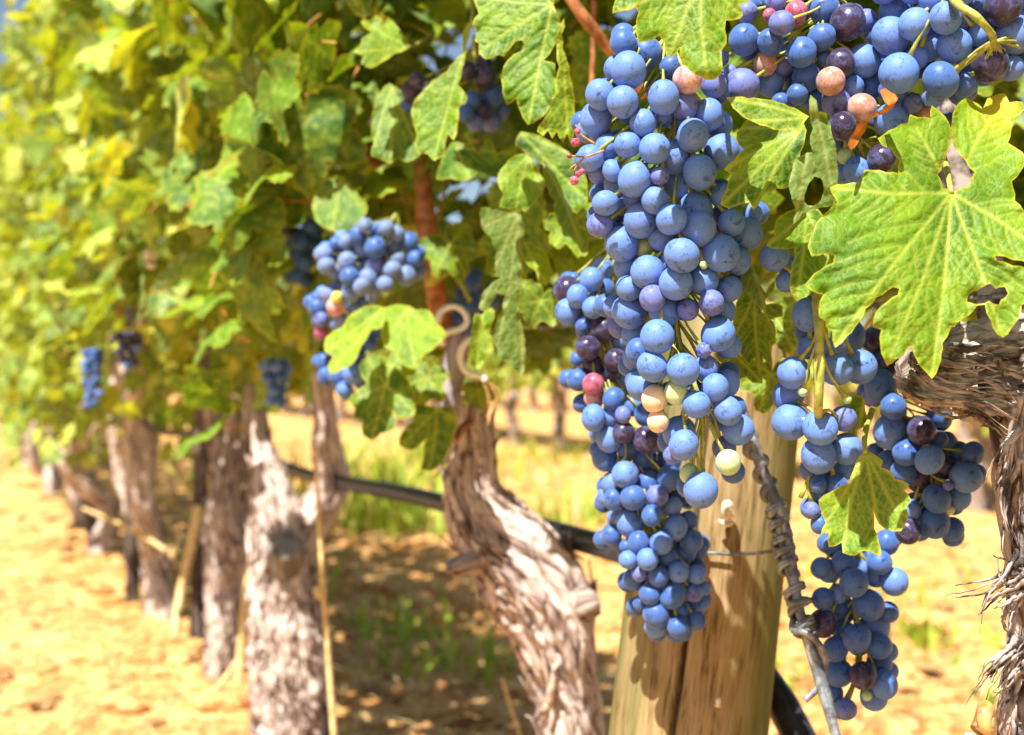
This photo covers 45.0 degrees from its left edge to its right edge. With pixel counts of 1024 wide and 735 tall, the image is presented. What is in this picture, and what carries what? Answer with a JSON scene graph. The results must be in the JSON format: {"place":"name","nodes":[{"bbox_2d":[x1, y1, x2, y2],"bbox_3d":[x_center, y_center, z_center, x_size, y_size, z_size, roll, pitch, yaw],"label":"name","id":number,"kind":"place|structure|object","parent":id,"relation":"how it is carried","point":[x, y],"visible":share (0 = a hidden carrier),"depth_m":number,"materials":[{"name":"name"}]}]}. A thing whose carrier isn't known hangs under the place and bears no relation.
{"place":"outdoors","nodes":[
{"label":"outdoors","id":0,"kind":"place"},
{"bbox_2d":[0,376,1007,734],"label":"ground","id":1,"kind":"structure","parent":0,"point":[536,426],"depth_m":3.37,"materials":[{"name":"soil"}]},
{"bbox_2d":[0,115,61,466],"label":"grapevine","id":2,"kind":"object","parent":1,"relation":"on","point":[25,462],"depth_m":7.46,"materials":[{"name":"green plant"}]},
{"bbox_2d":[0,103,69,474],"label":"grapevine","id":3,"kind":"object","parent":1,"relation":"on","point":[33,461],"visible":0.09,"depth_m":6.85,"materials":[{"name":"brown plant"}]},
{"bbox_2d":[0,131,77,460],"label":"grapevine","id":4,"kind":"object","parent":1,"relation":"on","point":[21,448],"visible":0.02,"depth_m":7.98,"materials":[{"name":"green plant"}]},
{"bbox_2d":[0,72,107,492],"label":"grapevine","id":5,"kind":"object","parent":1,"relation":"on","point":[47,487],"visible":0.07,"depth_m":5.75,"materials":[{"name":"green plant"}]},
{"bbox_2d":[0,64,107,483],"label":"grapevine","id":6,"kind":"object","parent":1,"relation":"on","point":[33,425],"visible":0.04,"depth_m":6.27,"materials":[{"name":"green plant"}]},
{"bbox_2d":[0,18,109,507],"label":"grapevine","id":7,"kind":"object","parent":1,"relation":"on","point":[14,270],"depth_m":5.15,"materials":[{"name":"green plant"}]},
{"bbox_2d":[51,427,58,493],"bbox_3d":[-2.120,0.136,5.737,0.037,0.954,0.037,0,0,0],"label":"vine stake","id":8,"kind":"object","parent":1,"relation":"on","point":[55,478],"visible":0.12,"depth_m":5.72,"materials":[{"name":"brown wood"}]},
{"bbox_2d":[0,0,170,525],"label":"grapevine","id":9,"kind":"object","parent":1,"relation":"on","point":[77,502],"visible":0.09,"depth_m":4.60,"materials":[{"name":"green plant"}]},
{"bbox_2d":[83,280,95,537],"bbox_3d":[-1.465,0.144,4.281,0.054,0.954,0.037,0,0,0],"label":"vine stake","id":10,"kind":"object","parent":1,"relation":"on","point":[90,519],"visible":0.12,"depth_m":4.27,"materials":[{"name":"brown wood"}]},
{"bbox_2d":[0,0,192,553],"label":"grapevine","id":11,"kind":"object","parent":1,"relation":"on","point":[79,478],"visible":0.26,"depth_m":3.99,"materials":[{"name":"green plant"}]},
{"bbox_2d":[18,0,235,579],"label":"grapevine","id":12,"kind":"object","parent":1,"relation":"on","point":[114,431],"visible":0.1,"depth_m":3.56,"materials":[{"name":"green plant"}]},
{"bbox_2d":[124,305,140,602],"bbox_3d":[-0.997,0.164,3.231,0.054,0.954,0.037,0,0,0],"label":"vine stake","id":13,"kind":"object","parent":1,"relation":"on","point":[133,592],"visible":0.27,"depth_m":3.22,"materials":[{"name":"brown wood"}]},
{"bbox_2d":[18,0,288,619],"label":"grapevine","id":14,"kind":"object","parent":1,"relation":"on","point":[140,448],"visible":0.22,"depth_m":2.91,"materials":[{"name":"green plant"}]},
{"bbox_2d":[82,507,175,556],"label":"dry stalk","id":15,"kind":"object","parent":14,"relation":"attached to","point":[143,536],"visible":1,"depth_m":2.89,"materials":[{"name":"plant"}]},
{"bbox_2d":[17,0,305,680],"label":"grapevine","id":16,"kind":"object","parent":1,"relation":"on","point":[226,511],"visible":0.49,"depth_m":2.35,"materials":[{"name":"green plant"}]},
{"bbox_2d":[81,343,104,408],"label":"grape bunch","id":17,"kind":"object","parent":16,"relation":"hanging from","point":[89,365],"visible":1,"depth_m":2.24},
{"bbox_2d":[169,504,204,640],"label":"dry stalk","id":18,"kind":"object","parent":1,"relation":"on","point":[194,532],"visible":1,"depth_m":2.69,"materials":[{"name":"plant"}]},
{"bbox_2d":[189,326,210,640],"bbox_3d":[-0.690,0.150,2.737,0.054,0.954,0.037,0,0,0],"label":"vine stake","id":19,"kind":"object","parent":1,"relation":"on","point":[197,625],"visible":0.33,"depth_m":2.72,"materials":[{"name":"brown wood"}]},
{"bbox_2d":[211,646,247,690],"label":"dry stalk","id":20,"kind":"object","parent":1,"relation":"on","point":[222,682],"visible":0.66,"depth_m":2.20,"materials":[{"name":"plant"}]},
{"bbox_2d":[233,562,249,685],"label":"dry stalk","id":21,"kind":"object","parent":1,"relation":"on","point":[240,664],"visible":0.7,"depth_m":2.19,"materials":[{"name":"plant"}]},
{"bbox_2d":[277,383,292,414],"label":"grapevine","id":22,"kind":"object","parent":1,"relation":"on","point":[288,409],"visible":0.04,"depth_m":17.20,"materials":[{"name":"brown plant"}]},
{"bbox_2d":[56,0,522,734],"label":"grapevine","id":23,"kind":"object","parent":1,"relation":"on","point":[108,74],"visible":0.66,"depth_m":1.78,"materials":[{"name":"green plant"}]},
{"bbox_2d":[111,328,143,370],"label":"grape bunch","id":24,"kind":"object","parent":23,"relation":"hanging from","point":[126,340],"visible":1,"depth_m":2.09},
{"bbox_2d":[143,248,157,268],"bbox_3d":[-0.498,-0.150,1.702,0.018,0.028,0.022,0,0,0],"label":"snail","id":25,"kind":"object","parent":23,"relation":"attached to","point":[149,254],"visible":1,"depth_m":1.70},
{"bbox_2d":[285,294,312,416],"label":"grapevine","id":26,"kind":"object","parent":1,"relation":"on","point":[306,412],"depth_m":16.44,"materials":[{"name":"brown plant"}]},
{"bbox_2d":[313,441,336,734],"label":"dry stalk","id":27,"kind":"object","parent":1,"relation":"on","point":[319,590],"visible":1,"depth_m":1.50,"materials":[{"name":"plant"}]},
{"bbox_2d":[337,397,345,420],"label":"grapevine","id":28,"kind":"object","parent":1,"relation":"on","point":[341,408],"visible":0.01,"depth_m":14.86,"materials":[{"name":"brown plant"}]},
{"bbox_2d":[355,348,390,424],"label":"grapevine","id":29,"kind":"object","parent":1,"relation":"on","point":[359,422],"depth_m":14.07,"materials":[{"name":"green plant"}]},
{"bbox_2d":[380,349,441,426],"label":"grapevine","id":30,"kind":"object","parent":1,"relation":"on","point":[386,354],"visible":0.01,"depth_m":12.79,"materials":[{"name":"green plant"}]},
{"bbox_2d":[405,355,477,407],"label":"grapevine","id":31,"kind":"object","parent":1,"relation":"on","point":[434,402],"visible":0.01,"depth_m":11.86,"materials":[{"name":"green plant"}]},
{"bbox_2d":[81,402,816,734],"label":"drip hose","id":32,"kind":"object","parent":1,"relation":"on","point":[788,716],"visible":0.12,"depth_m":1.16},
{"bbox_2d":[427,356,513,390],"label":"grapevine","id":33,"kind":"object","parent":1,"relation":"on","point":[496,385],"visible":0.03,"depth_m":10.88,"materials":[{"name":"green plant"}]},
{"bbox_2d":[0,468,972,734],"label":"fallen leaves","id":34,"kind":"object","parent":1,"relation":"on","point":[902,710],"visible":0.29,"depth_m":2.46,"materials":[{"name":"brown plant"}]},
{"bbox_2d":[0,449,1008,734],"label":"soil clods","id":35,"kind":"object","parent":1,"relation":"on","point":[128,703],"visible":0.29,"depth_m":2.62,"materials":[{"name":"soil"}]},
{"bbox_2d":[467,279,554,444],"bbox_3d":[0.042,-0.307,10.289,0.686,2.009,0.898,0,0,-26],"label":"grapevine","id":36,"kind":"object","parent":1,"relation":"on","point":[515,386],"visible":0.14,"depth_m":10.22,"materials":[{"name":"brown plant"}]},
{"bbox_2d":[501,678,521,734],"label":"dry stalk","id":37,"kind":"object","parent":1,"relation":"on","point":[511,708],"visible":1,"depth_m":1.60,"materials":[{"name":"plant"}]},
{"bbox_2d":[514,363,556,410],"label":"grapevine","id":38,"kind":"object","parent":1,"relation":"on","point":[533,401],"visible":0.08,"depth_m":18.76,"materials":[{"name":"brown plant"}]},
{"bbox_2d":[510,276,582,453],"bbox_3d":[0.394,-0.344,9.525,0.671,2.147,0.896,0,0,-23],"label":"grapevine","id":39,"kind":"object","parent":1,"relation":"on","point":[557,399],"visible":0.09,"depth_m":9.51,"materials":[{"name":"brown plant"}]},
{"bbox_2d":[151,0,973,734],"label":"grapevine","id":40,"kind":"object","parent":1,"relation":"on","point":[517,558],"visible":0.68,"depth_m":1.16,"materials":[{"name":"green plant"}]},
{"bbox_2d":[258,357,292,406],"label":"grape bunch","id":41,"kind":"object","parent":40,"relation":"hanging from","point":[281,369],"visible":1,"depth_m":1.59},
{"bbox_2d":[261,180,313,230],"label":"grape leaf","id":42,"kind":"object","parent":40,"relation":"attached to","point":[295,214],"visible":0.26,"depth_m":1.24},
{"bbox_2d":[282,216,322,287],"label":"grape bunch","id":43,"kind":"object","parent":40,"relation":"hanging from","point":[303,236],"visible":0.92,"depth_m":1.25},
{"bbox_2d":[276,0,342,22],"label":"grape leaf","id":44,"kind":"object","parent":40,"relation":"attached to","point":[281,4],"visible":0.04,"depth_m":1.30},
{"bbox_2d":[312,176,367,231],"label":"grape leaf","id":45,"kind":"object","parent":40,"relation":"attached to","point":[339,203],"visible":0.99,"depth_m":1.11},
{"bbox_2d":[303,291,381,400],"bbox_3d":[-0.154,-0.020,1.110,0.080,0.100,0.056,0,0,20],"label":"grape bunch","id":46,"kind":"object","parent":40,"relation":"hanging from","point":[344,380],"visible":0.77,"depth_m":1.10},
{"bbox_2d":[324,305,384,373],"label":"grape leaf","id":47,"kind":"object","parent":40,"relation":"attached to","point":[344,343],"visible":1,"depth_m":0.98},
{"bbox_2d":[314,213,426,329],"bbox_3d":[-0.122,-0.082,1.062,0.096,0.100,0.073,0,0,0],"label":"grape bunch","id":48,"kind":"object","parent":40,"relation":"hanging from","point":[362,273],"visible":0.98,"depth_m":1.05,"materials":[{"name":"food"}]},
{"bbox_2d":[348,355,415,439],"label":"grape leaf","id":49,"kind":"object","parent":40,"relation":"attached to","point":[374,400],"visible":1,"depth_m":1.01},
{"bbox_2d":[354,15,435,67],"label":"grape leaf","id":50,"kind":"object","parent":40,"relation":"attached to","point":[381,42],"visible":1,"depth_m":0.95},
{"bbox_2d":[384,352,416,381],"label":"grape leaf","id":51,"kind":"object","parent":40,"relation":"attached to","point":[395,362],"visible":0.34,"depth_m":1.05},
{"bbox_2d":[381,304,446,368],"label":"grape leaf","id":52,"kind":"object","parent":40,"relation":"attached to","point":[410,336],"visible":1,"depth_m":1.00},
{"bbox_2d":[407,362,448,404],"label":"grape leaf","id":53,"kind":"object","parent":40,"relation":"attached to","point":[426,387],"visible":0.84,"depth_m":1.07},
{"bbox_2d":[399,403,457,470],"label":"grape leaf","id":54,"kind":"object","parent":40,"relation":"attached to","point":[434,427],"visible":1,"depth_m":1.05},
{"bbox_2d":[411,0,474,160],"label":"grape leaf","id":55,"kind":"object","parent":40,"relation":"attached to","point":[440,100],"visible":1,"depth_m":0.85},
{"bbox_2d":[419,221,480,281],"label":"grape leaf","id":56,"kind":"object","parent":40,"relation":"attached to","point":[456,252],"visible":0.97,"depth_m":1.09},
{"bbox_2d":[401,35,509,131],"bbox_3d":[-0.044,-0.225,0.989,0.089,0.080,0.073,0,0,-17],"label":"grape bunch","id":57,"kind":"object","parent":40,"relation":"hanging from","point":[487,109],"visible":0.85,"depth_m":0.97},
{"bbox_2d":[371,84,420,163],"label":"grape leaf","id":58,"kind":"object","parent":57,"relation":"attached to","point":[394,134],"visible":0.98,"depth_m":0.98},
{"bbox_2d":[436,138,515,180],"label":"grape leaf","id":59,"kind":"object","parent":57,"relation":"attached to","point":[462,162],"visible":0.91,"depth_m":0.95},
{"bbox_2d":[435,303,498,406],"bbox_3d":[-0.039,-0.011,1.075,0.056,0.090,0.006,0,0,0],"label":"wire hook","id":60,"kind":"object","parent":40,"relation":"attached to","point":[464,344],"visible":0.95,"depth_m":1.07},
{"bbox_2d":[449,268,500,334],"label":"grape bunch","id":61,"kind":"object","parent":40,"relation":"hanging from","point":[473,280],"visible":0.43,"depth_m":1.20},
{"bbox_2d":[461,379,495,411],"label":"grape leaf","id":62,"kind":"object","parent":40,"relation":"attached to","point":[475,394],"visible":0.93,"depth_m":1.09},
{"bbox_2d":[468,308,493,368],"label":"grape leaf","id":63,"kind":"object","parent":40,"relation":"attached to","point":[481,347],"visible":1,"depth_m":0.89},
{"bbox_2d":[479,207,525,375],"bbox_3d":[-0.005,-0.070,0.855,0.031,0.151,0.092,0,0,3],"label":"grape leaf","id":64,"kind":"object","parent":40,"relation":"attached to","point":[504,231],"visible":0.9,"depth_m":0.83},
{"bbox_2d":[479,232,542,275],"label":"grape leaf","id":65,"kind":"object","parent":40,"relation":"attached to","point":[486,244],"visible":0.2,"depth_m":0.97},
{"bbox_2d":[497,154,544,212],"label":"grape leaf","id":66,"kind":"object","parent":40,"relation":"attached to","point":[521,182],"visible":1,"depth_m":0.81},
{"bbox_2d":[521,241,552,285],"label":"grape leaf","id":67,"kind":"object","parent":40,"relation":"attached to","point":[535,258],"visible":1,"depth_m":0.83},
{"bbox_2d":[518,279,559,328],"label":"grape leaf","id":68,"kind":"object","parent":40,"relation":"attached to","point":[536,307],"visible":0.85,"depth_m":0.91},
{"bbox_2d":[515,132,587,213],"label":"grape leaf","id":69,"kind":"object","parent":40,"relation":"attached to","point":[549,154],"visible":0.79,"depth_m":0.85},
{"bbox_2d":[542,202,599,256],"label":"grape leaf","id":70,"kind":"object","parent":40,"relation":"attached to","point":[557,240],"visible":0.52,"depth_m":0.86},
{"bbox_2d":[553,247,711,642],"bbox_3d":[0.073,0.043,0.734,0.098,0.244,0.064,0,0,0],"label":"grape bunch","id":71,"kind":"object","parent":40,"relation":"hanging from","point":[635,498],"visible":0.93,"depth_m":0.72,"materials":[{"name":"food"}]},
{"bbox_2d":[553,274,576,411],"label":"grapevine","id":72,"kind":"object","parent":1,"relation":"on","point":[564,391],"visible":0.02,"depth_m":17.78,"materials":[{"name":"brown plant"}]},
{"bbox_2d":[136,428,1003,708],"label":"ground weeds","id":73,"kind":"object","parent":1,"relation":"on","point":[394,517],"visible":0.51,"depth_m":3.61,"materials":[{"name":"plant"}]},
{"bbox_2d":[562,256,622,459],"bbox_3d":[0.750,-0.337,8.734,0.696,2.086,0.884,0,0,-27],"label":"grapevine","id":74,"kind":"object","parent":1,"relation":"on","point":[569,353],"visible":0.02,"depth_m":8.82,"materials":[{"name":"green plant"}]},
{"bbox_2d":[608,299,804,734],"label":"wooden post","id":75,"kind":"object","parent":1,"relation":"on","point":[727,654],"visible":0.42,"depth_m":0.78,"materials":[{"name":"brown wood"}]},
{"bbox_2d":[718,500,734,526],"bbox_3d":[0.133,0.090,0.763,0.011,0.017,0.014,0,0,0],"label":"snail","id":76,"kind":"object","parent":75,"relation":"attached to","point":[727,510],"visible":1,"depth_m":0.76},
{"bbox_2d":[706,549,775,555],"bbox_3d":[0.121,0.109,0.769,0.035,0.016,0.150,0,0,-38],"label":"tie wire","id":77,"kind":"object","parent":75,"relation":"attached to","point":[740,553],"visible":0.38,"depth_m":0.77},
{"bbox_2d":[564,0,1023,734],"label":"grapevine","id":78,"kind":"object","parent":1,"relation":"on","point":[976,378],"visible":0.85,"depth_m":0.59,"materials":[{"name":"brown plant"}]},
{"bbox_2d":[472,0,564,124],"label":"grape leaf","id":79,"kind":"object","parent":78,"relation":"attached to","point":[528,78],"visible":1,"depth_m":0.74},
{"bbox_2d":[543,165,583,248],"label":"grape leaf","id":80,"kind":"object","parent":78,"relation":"attached to","point":[567,221],"visible":1,"depth_m":0.80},
{"bbox_2d":[570,23,768,508],"bbox_3d":[0.079,-0.053,0.600,0.099,0.241,0.077,0,0,0],"label":"grape bunch","id":81,"kind":"object","parent":78,"relation":"hanging from","point":[671,275],"visible":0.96,"depth_m":0.58,"materials":[{"name":"food"}]},
{"bbox_2d":[537,19,574,141],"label":"grape leaf","id":82,"kind":"object","parent":81,"relation":"attached to","point":[559,115],"visible":0.96,"depth_m":0.69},
{"bbox_2d":[566,125,604,184],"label":"dried stalk","id":83,"kind":"object","parent":81,"relation":"attached to","point":[574,178],"visible":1,"depth_m":0.55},
{"bbox_2d":[612,0,748,80],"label":"grape leaf","id":84,"kind":"object","parent":81,"relation":"attached to","point":[694,31],"visible":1,"depth_m":0.52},
{"bbox_2d":[740,263,774,311],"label":"grape leaf","id":85,"kind":"object","parent":81,"relation":"attached to","point":[755,291],"visible":1,"depth_m":0.60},
{"bbox_2d":[733,290,782,371],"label":"grape leaf","id":86,"kind":"object","parent":81,"relation":"attached to","point":[755,328],"visible":0.89,"depth_m":0.64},
{"bbox_2d":[720,120,806,209],"bbox_3d":[0.112,-0.093,0.561,0.044,0.045,0.015,0,0,-24],"label":"grape leaf","id":87,"kind":"object","parent":81,"relation":"attached to","point":[759,166],"visible":0.89,"depth_m":0.56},
{"bbox_2d":[767,205,833,298],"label":"grape leaf","id":88,"kind":"object","parent":81,"relation":"attached to","point":[796,236],"visible":0.61,"depth_m":0.57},
{"bbox_2d":[715,353,762,382],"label":"grape leaf","id":89,"kind":"object","parent":78,"relation":"attached to","point":[751,373],"visible":0.54,"depth_m":0.66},
{"bbox_2d":[726,97,808,132],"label":"grape leaf","id":90,"kind":"object","parent":78,"relation":"attached to","point":[773,114],"visible":1,"depth_m":0.53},
{"bbox_2d":[742,410,840,734],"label":"twisted wire","id":91,"kind":"object","parent":78,"relation":"attached to","point":[785,556],"visible":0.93,"depth_m":0.69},
{"bbox_2d":[789,95,838,223],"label":"grape leaf","id":92,"kind":"object","parent":78,"relation":"attached to","point":[820,161],"visible":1,"depth_m":0.54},
{"bbox_2d":[759,243,877,533],"bbox_3d":[0.147,0.010,0.597,0.052,0.142,0.041,0,0,-38],"label":"grape bunch","id":93,"kind":"object","parent":78,"relation":"hanging from","point":[829,455],"visible":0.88,"depth_m":0.59,"materials":[{"name":"food"}]},
{"bbox_2d":[844,396,867,435],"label":"grape leaf","id":94,"kind":"object","parent":93,"relation":"attached to","point":[857,404],"visible":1,"depth_m":0.60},
{"bbox_2d":[819,406,910,555],"bbox_3d":[0.173,0.052,0.583,0.034,0.066,0.070,0,0,36],"label":"grape leaf","id":95,"kind":"object","parent":93,"relation":"attached to","point":[861,499],"visible":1,"depth_m":0.57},
{"bbox_2d":[721,0,952,183],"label":"grape bunch","id":96,"kind":"object","parent":78,"relation":"hanging from","point":[841,85],"visible":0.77,"depth_m":0.60,"materials":[{"name":"food"}]},
{"bbox_2d":[848,88,897,149],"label":"grape leaf","id":97,"kind":"object","parent":78,"relation":"attached to","point":[890,99],"visible":1,"depth_m":0.53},
{"bbox_2d":[805,93,1023,378],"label":"grape leaf","id":98,"kind":"object","parent":78,"relation":"attached to","point":[921,239],"visible":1,"depth_m":0.53,"materials":[{"name":"plant"}]},
{"bbox_2d":[965,700,996,734],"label":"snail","id":99,"kind":"object","parent":78,"relation":"attached to","point":[984,721],"visible":1,"depth_m":0.53},
{"bbox_2d":[761,275,829,394],"bbox_3d":[1.451,-0.270,7.198,0.700,1.968,0.906,0,0,-23],"label":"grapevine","id":100,"kind":"object","parent":1,"relation":"on","point":[770,297],"visible":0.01,"depth_m":7.16,"materials":[{"name":"green plant"}]},
{"bbox_2d":[778,292,829,413],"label":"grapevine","id":101,"kind":"object","parent":1,"relation":"on","point":[808,400],"visible":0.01,"depth_m":12.78,"materials":[{"name":"green plant"}]},
{"bbox_2d":[788,292,914,483],"bbox_3d":[1.806,-0.378,6.431,0.675,2.191,0.896,0,0,-22],"label":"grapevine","id":102,"kind":"object","parent":1,"relation":"on","point":[834,394],"visible":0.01,"depth_m":6.33,"materials":[{"name":"green plant"}]},
{"bbox_2d":[899,73,1023,511],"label":"grapevine","id":103,"kind":"object","parent":1,"relation":"on","point":[980,501],"visible":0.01,"depth_m":5.60,"materials":[{"name":"brown plant"}]},
{"bbox_2d":[958,420,970,440],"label":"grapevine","id":104,"kind":"object","parent":1,"relation":"on","point":[964,434],"visible":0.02,"depth_m":10.81,"materials":[{"name":"brown plant"}]},
{"bbox_2d":[0,0,1023,363],"label":"sky","id":105,"kind":"structure","parent":0,"point":[471,191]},
{"bbox_2d":[186,293,1007,351],"bbox_3d":[-4.652,-0.035,11.342,0.002,0.002,27.500,0,0,-24],"label":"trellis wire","id":106,"kind":"object","parent":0,"point":[972,298],"visible":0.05,"depth_m":0.69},
{"bbox_2d":[739,358,784,413],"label":"grape leaf","id":107,"kind":"object","parent":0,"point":[762,395],"visible":0.43,"depth_m":0.71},
{"bbox_2d":[809,529,908,720],"bbox_3d":[0.197,0.145,0.698,0.053,0.110,0.059,0,0,23],"label":"grape bunch","id":108,"kind":"object","parent":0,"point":[873,677],"visible":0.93,"depth_m":0.68,"materials":[{"name":"food"}]},
{"bbox_2d":[850,310,898,424],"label":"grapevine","id":109,"kind":"object","parent":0,"point":[874,420],"depth_m":11.82,"materials":[{"name":"green plant"}]},
{"bbox_2d":[830,322,986,546],"bbox_3d":[0.218,0.036,0.683,0.087,0.131,0.061,0,0,0],"label":"grape bunch","id":110,"kind":"object","parent":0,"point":[927,456],"visible":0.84,"depth_m":0.67,"materials":[{"name":"food"}]},
{"bbox_2d":[771,296,797,354],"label":"grape leaf","id":111,"kind":"object","parent":110,"relation":"attached to","point":[785,340],"visible":0.46,"depth_m":0.70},
{"bbox_2d":[864,0,1023,106],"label":"grape bunch","id":112,"kind":"object","parent":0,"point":[908,41],"visible":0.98,"depth_m":0.57,"materials":[{"name":"food"}]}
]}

